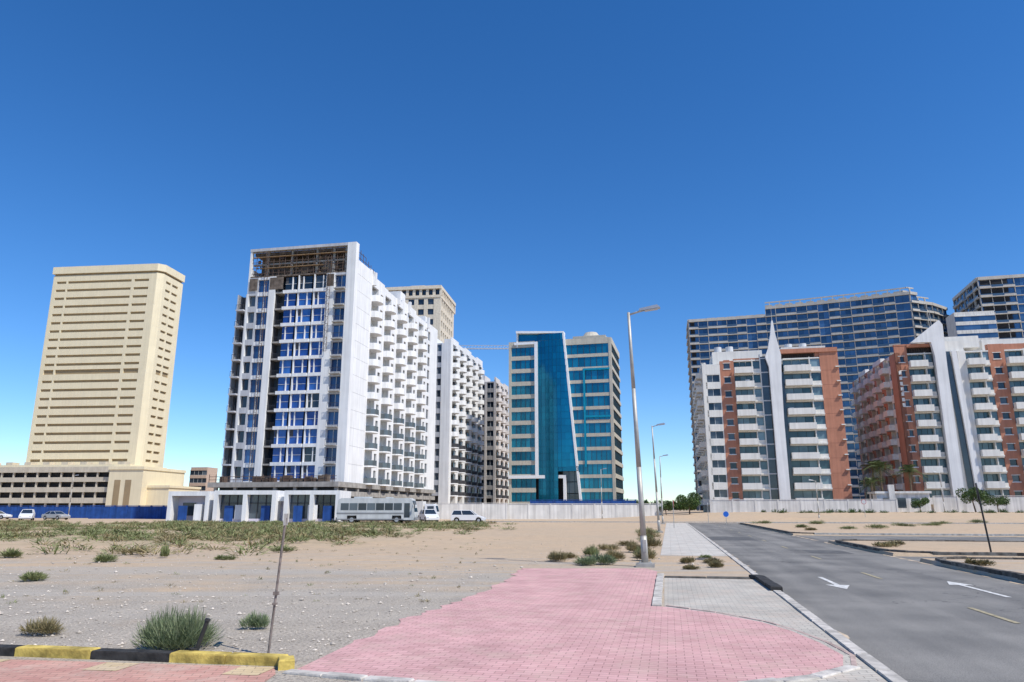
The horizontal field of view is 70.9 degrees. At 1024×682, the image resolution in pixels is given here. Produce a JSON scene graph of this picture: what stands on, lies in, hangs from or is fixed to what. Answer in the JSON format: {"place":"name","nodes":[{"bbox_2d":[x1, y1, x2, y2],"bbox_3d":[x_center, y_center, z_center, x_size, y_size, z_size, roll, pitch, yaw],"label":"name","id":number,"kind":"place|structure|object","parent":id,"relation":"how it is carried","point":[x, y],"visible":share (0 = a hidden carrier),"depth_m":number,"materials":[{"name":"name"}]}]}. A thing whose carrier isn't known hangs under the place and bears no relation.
{"place":"outdoors","nodes":[
{"label":"outdoors","id":0,"kind":"place"},
{"bbox_2d":[0,263,200,505],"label":"office tower","id":1,"kind":"structure","parent":0,"point":[99,425],"depth_m":241.00,"materials":[{"name":"concrete"}]},
{"bbox_2d":[189,467,217,490],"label":"distant apartment block","id":2,"kind":"structure","parent":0,"point":[199,477],"depth_m":283.25,"materials":[{"name":"beige concrete"}]},
{"bbox_2d":[189,470,206,489],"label":"windows","id":3,"kind":"structure","parent":2,"relation":"in","point":[200,480],"depth_m":282.94,"materials":[{"name":"black glass"}]},
{"bbox_2d":[207,481,435,503],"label":"concrete","id":4,"kind":"object","parent":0,"point":[336,485],"visible":0.38,"depth_m":116.34,"materials":[{"name":"concrete"}]},
{"bbox_2d":[221,242,347,481],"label":"grey walls","id":5,"kind":"structure","parent":4,"relation":"on","point":[235,361],"depth_m":123.86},
{"bbox_2d":[209,247,373,481],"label":"scaffold","id":6,"kind":"object","parent":4,"relation":"on","point":[286,478],"visible":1,"depth_m":123.89,"materials":[{"name":"metal"}]},
{"bbox_2d":[249,247,345,481],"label":"block wall","id":7,"kind":"structure","parent":4,"relation":"on","point":[276,282],"depth_m":127.53,"materials":[{"name":"concrete"}]},
{"bbox_2d":[254,251,347,274],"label":"planks","id":8,"kind":"object","parent":7,"relation":"on","point":[288,266],"visible":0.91,"depth_m":127.07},
{"bbox_2d":[219,242,437,503],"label":"walls","id":9,"kind":"structure","parent":4,"relation":"on","point":[369,317],"depth_m":126.07,"materials":[{"name":"paint"}]},
{"bbox_2d":[223,282,343,477],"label":"railings","id":10,"kind":"object","parent":9,"relation":"attached to","point":[277,370],"visible":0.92,"depth_m":122.05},
{"bbox_2d":[234,280,341,479],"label":"frames","id":11,"kind":"structure","parent":9,"relation":"on","point":[286,384],"depth_m":122.22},
{"bbox_2d":[243,275,345,480],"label":"balconies","id":12,"kind":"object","parent":9,"relation":"attached to","point":[334,365],"visible":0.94,"depth_m":122.19,"materials":[{"name":"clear glass"}]},
{"bbox_2d":[281,282,312,475],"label":"windows","id":13,"kind":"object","parent":9,"relation":"on","point":[290,380],"depth_m":125.89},
{"bbox_2d":[271,291,325,478],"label":"film glass","id":14,"kind":"object","parent":9,"relation":"attached to","point":[299,416],"visible":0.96,"depth_m":121.87,"materials":[{"name":"glass"}]},
{"bbox_2d":[228,275,429,486],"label":"windows","id":15,"kind":"structure","parent":9,"relation":"attached to","point":[308,285],"depth_m":124.93,"materials":[{"name":"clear glass"}]},
{"bbox_2d":[254,246,434,499],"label":"slabs","id":16,"kind":"structure","parent":9,"relation":"on","point":[353,493],"depth_m":126.26,"materials":[{"name":"concrete"}]},
{"bbox_2d":[363,409,424,487],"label":"rail glass","id":17,"kind":"object","parent":9,"relation":"on","point":[388,449],"visible":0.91,"depth_m":137.19,"materials":[{"name":"glass"}]},
{"bbox_2d":[385,285,455,342],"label":"residential tower","id":18,"kind":"structure","parent":0,"point":[436,304],"depth_m":240.30,"materials":[{"name":"beige concrete"}]},
{"bbox_2d":[389,289,449,324],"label":"windows","id":19,"kind":"structure","parent":18,"relation":"in","point":[420,301],"depth_m":240.07,"materials":[{"name":"black glass"}]},
{"bbox_2d":[0,510,1023,681],"bbox_3d":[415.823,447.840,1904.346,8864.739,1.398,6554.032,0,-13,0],"label":"ground","id":20,"kind":"structure","parent":0,"point":[522,536],"depth_m":20.58,"materials":[{"name":"sand"}]},
{"bbox_2d":[0,547,24,557],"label":"shrub","id":21,"kind":"object","parent":20,"relation":"on","point":[10,552],"visible":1,"depth_m":25.81,"materials":[{"name":"green plant"}]},
{"bbox_2d":[18,509,34,519],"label":"parked car","id":22,"kind":"object","parent":20,"relation":"on","point":[27,513],"visible":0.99,"depth_m":115.02,"materials":[{"name":"white metal"}]},
{"bbox_2d":[18,570,49,581],"bbox_3d":[-11.698,5.738,17.609,0.653,0.300,0.880,5,-14,-21],"label":"shrub","id":23,"kind":"object","parent":20,"relation":"on","point":[33,576],"visible":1,"depth_m":17.47,"materials":[{"name":"green plant"}]},
{"bbox_2d":[18,615,66,634],"bbox_3d":[-6.536,3.955,10.019,0.641,0.270,0.497,-7,-15,29],"label":"shrub","id":24,"kind":"object","parent":20,"relation":"on","point":[51,626],"visible":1,"depth_m":9.95,"materials":[{"name":"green plant"}]},
{"bbox_2d":[0,506,89,517],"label":"blue hoarding","id":25,"kind":"object","parent":20,"relation":"on","point":[74,511],"visible":0.51,"depth_m":146.49,"materials":[{"name":"paint"}]},
{"bbox_2d":[41,511,70,519],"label":"parked car","id":26,"kind":"object","parent":20,"relation":"on","point":[56,515],"visible":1,"depth_m":121.92,"materials":[{"name":"silver metal"}]},
{"bbox_2d":[91,552,119,561],"bbox_3d":[-13.554,7.215,23.983,0.875,0.328,1.150,0,-13,0],"label":"shrub","id":27,"kind":"object","parent":20,"relation":"on","point":[104,557],"visible":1,"depth_m":23.86,"materials":[{"name":"green plant"}]},
{"bbox_2d":[88,505,166,518],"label":"blue hoarding","id":28,"kind":"object","parent":20,"relation":"on","point":[127,511],"visible":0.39,"depth_m":135.58,"materials":[{"name":"paint"}]},
{"bbox_2d":[109,547,148,553],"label":"shrub","id":29,"kind":"object","parent":20,"relation":"on","point":[132,550],"visible":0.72,"depth_m":28.61,"materials":[{"name":"green plant"}]},
{"bbox_2d":[0,659,274,681],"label":"paved verge","id":30,"kind":"structure","parent":20,"relation":"on","point":[14,670],"depth_m":7.63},
{"bbox_2d":[0,659,274,674],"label":"yellow paving inlay","id":31,"kind":"object","parent":30,"relation":"on","point":[241,670],"visible":1,"depth_m":7.85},
{"bbox_2d":[0,644,294,670],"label":"painted kerb","id":32,"kind":"structure","parent":20,"relation":"on","point":[284,661],"depth_m":8.28,"materials":[{"name":"yellow paint"}]},
{"bbox_2d":[129,602,225,649],"bbox_3d":[-4.160,3.596,9.098,1.115,0.564,1.131,0,-13,0],"label":"shrub","id":33,"kind":"object","parent":20,"relation":"on","point":[173,631],"visible":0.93,"depth_m":8.85,"materials":[{"name":"green plant"}]},
{"bbox_2d":[189,618,210,650],"bbox_3d":[-3.668,3.517,8.418,0.215,0.511,0.105,2,-13,-9],"label":"bollard","id":34,"kind":"object","parent":20,"relation":"on","point":[201,636],"visible":0.67,"depth_m":8.42,"materials":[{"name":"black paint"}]},
{"bbox_2d":[238,610,270,628],"bbox_3d":[-3.753,4.062,10.499,0.484,0.274,0.310,0,-13,0],"label":"shrub","id":35,"kind":"object","parent":20,"relation":"on","point":[252,620],"visible":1,"depth_m":10.47,"materials":[{"name":"green plant"}]},
{"bbox_2d":[0,518,515,603],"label":"desert scrub","id":36,"kind":"object","parent":20,"relation":"on","point":[123,532],"visible":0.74,"depth_m":48.76,"materials":[{"name":"green plant"}]},
{"bbox_2d":[166,490,350,522],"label":"showroom pavilion","id":37,"kind":"structure","parent":20,"relation":"on","point":[266,505],"depth_m":96.59,"materials":[{"name":"white concrete"}]},
{"bbox_2d":[267,514,287,652],"bbox_3d":[-2.866,2.983,8.776,0.122,1.701,0.320,1,-13,-6],"label":"sign post","id":38,"kind":"object","parent":20,"relation":"on","point":[276,591],"visible":0.95,"depth_m":8.76,"materials":[{"name":"metal"}]},
{"bbox_2d":[0,540,708,658],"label":"gravel stones","id":39,"kind":"object","parent":20,"relation":"on","point":[204,606],"visible":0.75,"depth_m":13.41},
{"bbox_2d":[335,497,418,522],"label":"bus","id":40,"kind":"object","parent":20,"relation":"on","point":[359,509],"visible":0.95,"depth_m":89.92,"materials":[{"name":"silver metal"}]},
{"bbox_2d":[416,501,438,516],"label":"box truck","id":41,"kind":"object","parent":20,"relation":"on","point":[422,505],"visible":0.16,"depth_m":106.90,"materials":[{"name":"white metal"}]},
{"bbox_2d":[419,509,439,521],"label":"parked car","id":42,"kind":"object","parent":20,"relation":"on","point":[428,515],"visible":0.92,"depth_m":97.41,"materials":[{"name":"white metal"}]},
{"bbox_2d":[437,337,484,503],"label":"walls","id":43,"kind":"structure","parent":20,"relation":"on","point":[449,377],"depth_m":188.21,"materials":[{"name":"paint"}]},
{"bbox_2d":[432,343,441,495],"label":"front walls","id":44,"kind":"structure","parent":43,"relation":"attached to","point":[437,422],"depth_m":180.80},
{"bbox_2d":[434,345,480,493],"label":"windows","id":45,"kind":"structure","parent":43,"relation":"attached to","point":[437,427],"depth_m":184.73,"materials":[{"name":"black glass"}]},
{"bbox_2d":[450,443,483,496],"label":"rail glass","id":46,"kind":"object","parent":43,"relation":"on","point":[466,471],"visible":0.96,"depth_m":190.73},
{"bbox_2d":[451,510,485,521],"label":"parked car","id":47,"kind":"object","parent":20,"relation":"on","point":[466,515],"visible":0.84,"depth_m":100.42,"materials":[{"name":"white metal"}]},
{"bbox_2d":[435,503,506,518],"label":"posts","id":48,"kind":"object","parent":20,"relation":"on","point":[482,509],"visible":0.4,"depth_m":129.48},
{"bbox_2d":[437,504,505,518],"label":"panels","id":49,"kind":"object","parent":48,"relation":"attached to","point":[494,511],"visible":0.43,"depth_m":129.49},
{"bbox_2d":[481,375,508,503],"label":"unfinished apartment block","id":50,"kind":"structure","parent":20,"relation":"on","point":[495,458],"depth_m":225.25,"materials":[{"name":"concrete"}]},
{"bbox_2d":[481,383,506,495],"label":"windows","id":51,"kind":"structure","parent":50,"relation":"in","point":[489,433],"depth_m":224.09,"materials":[{"name":"black glass"}]},
{"bbox_2d":[508,331,581,499],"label":"trim","id":52,"kind":"structure","parent":20,"relation":"on","point":[538,476],"depth_m":183.06,"materials":[{"name":"paint"}]},
{"bbox_2d":[518,333,579,499],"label":"curtain wall","id":53,"kind":"structure","parent":20,"relation":"on","point":[553,462],"depth_m":182.75,"materials":[{"name":"teal glass"}]},
{"bbox_2d":[537,334,574,499],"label":"mullions","id":54,"kind":"object","parent":53,"relation":"attached to","point":[549,417],"visible":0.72,"depth_m":182.69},
{"bbox_2d":[563,471,578,499],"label":"dark glass","id":55,"kind":"object","parent":53,"relation":"attached to","point":[572,487],"visible":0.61,"depth_m":179.11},
{"bbox_2d":[536,392,578,499],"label":"windows","id":56,"kind":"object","parent":20,"relation":"on","point":[560,488],"visible":0.12,"depth_m":180.67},
{"bbox_2d":[509,332,623,502],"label":"cladding","id":57,"kind":"structure","parent":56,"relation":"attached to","point":[590,338],"depth_m":183.87,"materials":[{"name":"stone"}]},
{"bbox_2d":[512,343,623,501],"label":"windows","id":58,"kind":"structure","parent":57,"relation":"attached to","point":[599,441],"depth_m":182.91,"materials":[{"name":"glass"}]},
{"bbox_2d":[516,344,622,501],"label":"frames","id":59,"kind":"structure","parent":57,"relation":"attached to","point":[616,431],"depth_m":185.37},
{"bbox_2d":[583,367,610,466],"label":"teal trim","id":60,"kind":"structure","parent":57,"relation":"attached to","point":[585,415],"depth_m":181.24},
{"bbox_2d":[547,551,568,561],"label":"shrub","id":61,"kind":"object","parent":20,"relation":"on","point":[558,556],"visible":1,"depth_m":24.07,"materials":[{"name":"green plant"}]},
{"bbox_2d":[530,499,635,502],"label":"blue hoarding","id":62,"kind":"object","parent":20,"relation":"on","point":[589,501],"visible":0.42,"depth_m":152.61,"materials":[{"name":"paint"}]},
{"bbox_2d":[571,555,598,564],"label":"shrub","id":63,"kind":"object","parent":20,"relation":"on","point":[587,560],"visible":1,"depth_m":22.38,"materials":[{"name":"green plant"}]},
{"bbox_2d":[582,544,599,555],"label":"shrub","id":64,"kind":"object","parent":20,"relation":"on","point":[592,549],"visible":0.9,"depth_m":26.89,"materials":[{"name":"green plant"}]},
{"bbox_2d":[528,504,661,518],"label":"posts","id":65,"kind":"object","parent":20,"relation":"on","point":[594,511],"visible":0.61,"depth_m":130.29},
{"bbox_2d":[507,504,659,518],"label":"panels","id":66,"kind":"object","parent":65,"relation":"attached to","point":[542,511],"visible":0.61,"depth_m":130.38,"materials":[{"name":"concrete"}]},
{"bbox_2d":[507,503,660,503],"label":"coping","id":67,"kind":"object","parent":65,"relation":"on","point":[580,503],"visible":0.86,"depth_m":130.62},
{"bbox_2d":[592,551,617,564],"bbox_3d":[2.966,6.921,22.945,0.942,0.433,1.181,0,-13,0],"label":"shrub","id":68,"kind":"object","parent":20,"relation":"on","point":[606,559],"visible":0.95,"depth_m":22.66,"materials":[{"name":"green plant"}]},
{"bbox_2d":[603,547,625,559],"bbox_3d":[3.523,7.270,24.521,0.835,0.469,0.747,0,-13,0],"label":"shrub","id":69,"kind":"object","parent":20,"relation":"on","point":[617,555],"visible":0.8,"depth_m":24.46,"materials":[{"name":"green plant"}]},
{"bbox_2d":[627,304,659,567],"bbox_3d":[4.331,2.900,22.788,1.092,8.360,0.560,-3,-13,12],"label":"street lamp","id":70,"kind":"object","parent":20,"relation":"on","point":[645,562],"visible":0.99,"depth_m":22.61,"materials":[{"name":"metal"}]},
{"bbox_2d":[632,546,657,559],"bbox_3d":[4.532,7.212,24.509,0.893,0.538,0.731,0,-13,0],"label":"shrub","id":71,"kind":"object","parent":20,"relation":"on","point":[651,555],"visible":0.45,"depth_m":24.44,"materials":[{"name":"green plant"}]},
{"bbox_2d":[647,536,661,547],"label":"shrub","id":72,"kind":"object","parent":20,"relation":"on","point":[653,543],"visible":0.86,"depth_m":32.65,"materials":[{"name":"green plant"}]},
{"bbox_2d":[651,423,664,532],"bbox_3d":[11.358,10.438,54.927,1.112,8.360,0.560,-3,-13,12],"label":"street lamp","id":73,"kind":"object","parent":20,"relation":"on","point":[658,517],"visible":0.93,"depth_m":54.79,"materials":[{"name":"metal"}]},
{"bbox_2d":[636,499,696,510],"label":"distant treeline","id":74,"kind":"object","parent":20,"relation":"on","point":[678,507],"visible":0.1,"depth_m":395.40,"materials":[{"name":"green plant"}]},
{"bbox_2d":[676,492,700,513],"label":"shade tree","id":75,"kind":"object","parent":20,"relation":"on","point":[691,501],"visible":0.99,"depth_m":124.03,"materials":[{"name":"green plant"}]},
{"bbox_2d":[660,523,726,555],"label":"footpath","id":76,"kind":"structure","parent":20,"relation":"on","point":[678,538],"depth_m":36.80,"materials":[{"name":"concrete"}]},
{"bbox_2d":[692,315,852,511],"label":"residential block","id":77,"kind":"structure","parent":20,"relation":"on","point":[771,424],"depth_m":150.12,"materials":[{"name":"white concrete"}]},
{"bbox_2d":[707,363,738,497],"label":"windows","id":78,"kind":"structure","parent":77,"relation":"in","point":[718,420],"depth_m":152.19,"materials":[{"name":"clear glass"}]},
{"bbox_2d":[709,499,898,512],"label":"posts","id":79,"kind":"object","parent":20,"relation":"on","point":[802,507],"visible":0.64,"depth_m":133.93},
{"bbox_2d":[710,499,856,499],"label":"coping","id":80,"kind":"object","parent":79,"relation":"on","point":[782,499],"visible":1,"depth_m":134.89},
{"bbox_2d":[711,500,896,512],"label":"panels","id":81,"kind":"object","parent":79,"relation":"attached to","point":[787,505],"visible":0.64,"depth_m":134.10,"materials":[{"name":"concrete"}]},
{"bbox_2d":[686,287,948,510],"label":"curved highrise","id":82,"kind":"structure","parent":20,"relation":"on","point":[863,332],"depth_m":307.00,"materials":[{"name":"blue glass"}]},
{"bbox_2d":[689,295,947,510],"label":"windows","id":83,"kind":"structure","parent":82,"relation":"in","point":[898,299],"depth_m":305.82,"materials":[{"name":"glass"}]},
{"bbox_2d":[857,477,883,498],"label":"palm tree","id":84,"kind":"object","parent":20,"relation":"on","point":[869,482],"visible":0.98,"depth_m":137.06,"materials":[{"name":"green plant"}]},
{"bbox_2d":[859,461,890,490],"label":"palm tree","id":85,"kind":"object","parent":20,"relation":"on","point":[868,465],"visible":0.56,"depth_m":147.69,"materials":[{"name":"green plant"}]},
{"bbox_2d":[864,460,898,490],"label":"palm tree","id":86,"kind":"object","parent":20,"relation":"on","point":[879,464],"visible":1,"depth_m":140.65,"materials":[{"name":"green plant"}]},
{"bbox_2d":[761,508,1022,512],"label":"hedge","id":87,"kind":"object","parent":20,"relation":"on","point":[872,511],"visible":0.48,"depth_m":117.87,"materials":[{"name":"green plant"}]},
{"bbox_2d":[867,485,931,511],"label":"gate house","id":88,"kind":"structure","parent":20,"relation":"on","point":[904,498],"depth_m":132.76,"materials":[{"name":"white concrete"}]},
{"bbox_2d":[883,498,920,507],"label":"windows","id":89,"kind":"structure","parent":88,"relation":"in","point":[901,501],"depth_m":132.74,"materials":[{"name":"grey glass"}]},
{"bbox_2d":[892,464,929,490],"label":"palm tree","id":90,"kind":"object","parent":20,"relation":"on","point":[908,469],"visible":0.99,"depth_m":136.58,"materials":[{"name":"green plant"}]},
{"bbox_2d":[910,497,929,510],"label":"shade tree","id":91,"kind":"object","parent":20,"relation":"on","point":[922,502],"visible":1,"depth_m":127.54,"materials":[{"name":"green plant"}]},
{"bbox_2d":[850,312,1023,510],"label":"residential block","id":92,"kind":"structure","parent":20,"relation":"on","point":[950,410],"depth_m":143.93,"materials":[{"name":"concrete"}]},
{"bbox_2d":[860,353,1021,494],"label":"windows","id":93,"kind":"structure","parent":92,"relation":"in","point":[996,355],"depth_m":143.28,"materials":[{"name":"grey glass"}]},
{"bbox_2d":[932,496,1009,511],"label":"posts","id":94,"kind":"object","parent":20,"relation":"on","point":[933,498],"visible":0.48,"depth_m":131.87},
{"bbox_2d":[935,496,1023,511],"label":"panels","id":95,"kind":"object","parent":94,"relation":"attached to","point":[1016,503],"visible":0.43,"depth_m":131.26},
{"bbox_2d":[946,311,998,340],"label":"block","id":96,"kind":"structure","parent":20,"relation":"on","point":[981,325],"depth_m":275.68,"materials":[{"name":"paint"}]},
{"bbox_2d":[955,315,997,337],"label":"windows","id":97,"kind":"structure","parent":96,"relation":"in","point":[989,317],"depth_m":275.24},
{"bbox_2d":[955,487,989,511],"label":"shade tree","id":98,"kind":"object","parent":20,"relation":"on","point":[971,494],"visible":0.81,"depth_m":123.07,"materials":[{"name":"green plant"}]},
{"bbox_2d":[964,558,995,565],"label":"shrub","id":99,"kind":"object","parent":20,"relation":"on","point":[984,562],"visible":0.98,"depth_m":22.43,"materials":[{"name":"green plant"}]},
{"bbox_2d":[975,483,991,551],"bbox_3d":[18.956,7.134,28.884,0.252,2.805,0.720,-9,-16,33],"label":"pole","id":100,"kind":"object","parent":20,"relation":"on","point":[979,500],"visible":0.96,"depth_m":28.89,"materials":[{"name":"metal"}]},
{"bbox_2d":[952,274,1023,338],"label":"highrise tower","id":101,"kind":"structure","parent":20,"relation":"on","point":[1001,297],"depth_m":280.43,"materials":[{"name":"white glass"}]},
{"bbox_2d":[954,277,1023,336],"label":"windows","id":102,"kind":"structure","parent":101,"relation":"in","point":[1018,281],"depth_m":279.57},
{"bbox_2d":[984,495,1010,511],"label":"shade tree","id":103,"kind":"object","parent":20,"relation":"on","point":[999,501],"visible":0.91,"depth_m":122.47,"materials":[{"name":"green plant"}]},
{"bbox_2d":[0,0,1023,502],"label":"sky","id":104,"kind":"structure","parent":0,"point":[573,167],"materials":[{"name":"blue"}]},
{"bbox_2d":[298,568,842,681],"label":"pink pavement","id":105,"kind":"structure","parent":0,"point":[568,625],"depth_m":9.46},
{"bbox_2d":[351,578,886,681],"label":"pavement","id":106,"kind":"structure","parent":0,"point":[752,598],"depth_m":13.18,"materials":[{"name":"concrete"}]},
{"bbox_2d":[688,523,1023,681],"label":"road","id":107,"kind":"structure","parent":0,"point":[907,620],"depth_m":14.65,"materials":[{"name":"asphalt"}]},
{"bbox_2d":[282,521,1023,681],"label":"kerb","id":108,"kind":"structure","parent":107,"relation":"on","point":[880,668],"depth_m":15.36,"materials":[{"name":"concrete"}]},
{"bbox_2d":[708,537,853,553],"bbox_3d":[13.732,11.254,40.003,3.536,0.001,19.536,-1,-13,4],"label":"road patch","id":109,"kind":"object","parent":107,"relation":"on","point":[752,539],"visible":1,"depth_m":43.41,"materials":[{"name":"asphalt"}]},
{"bbox_2d":[705,531,1023,638],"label":"drifted sand","id":110,"kind":"structure","parent":107,"relation":"on","point":[846,636],"depth_m":21.68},
{"bbox_2d":[714,524,1018,622],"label":"lane markings","id":111,"kind":"object","parent":107,"relation":"on","point":[967,607],"visible":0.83,"depth_m":13.16,"materials":[{"name":"yellow paint"}]},
{"bbox_2d":[819,577,1008,596],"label":"lane arrows","id":112,"kind":"object","parent":107,"relation":"on","point":[847,586],"visible":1,"depth_m":17.66,"materials":[{"name":"white paint"}]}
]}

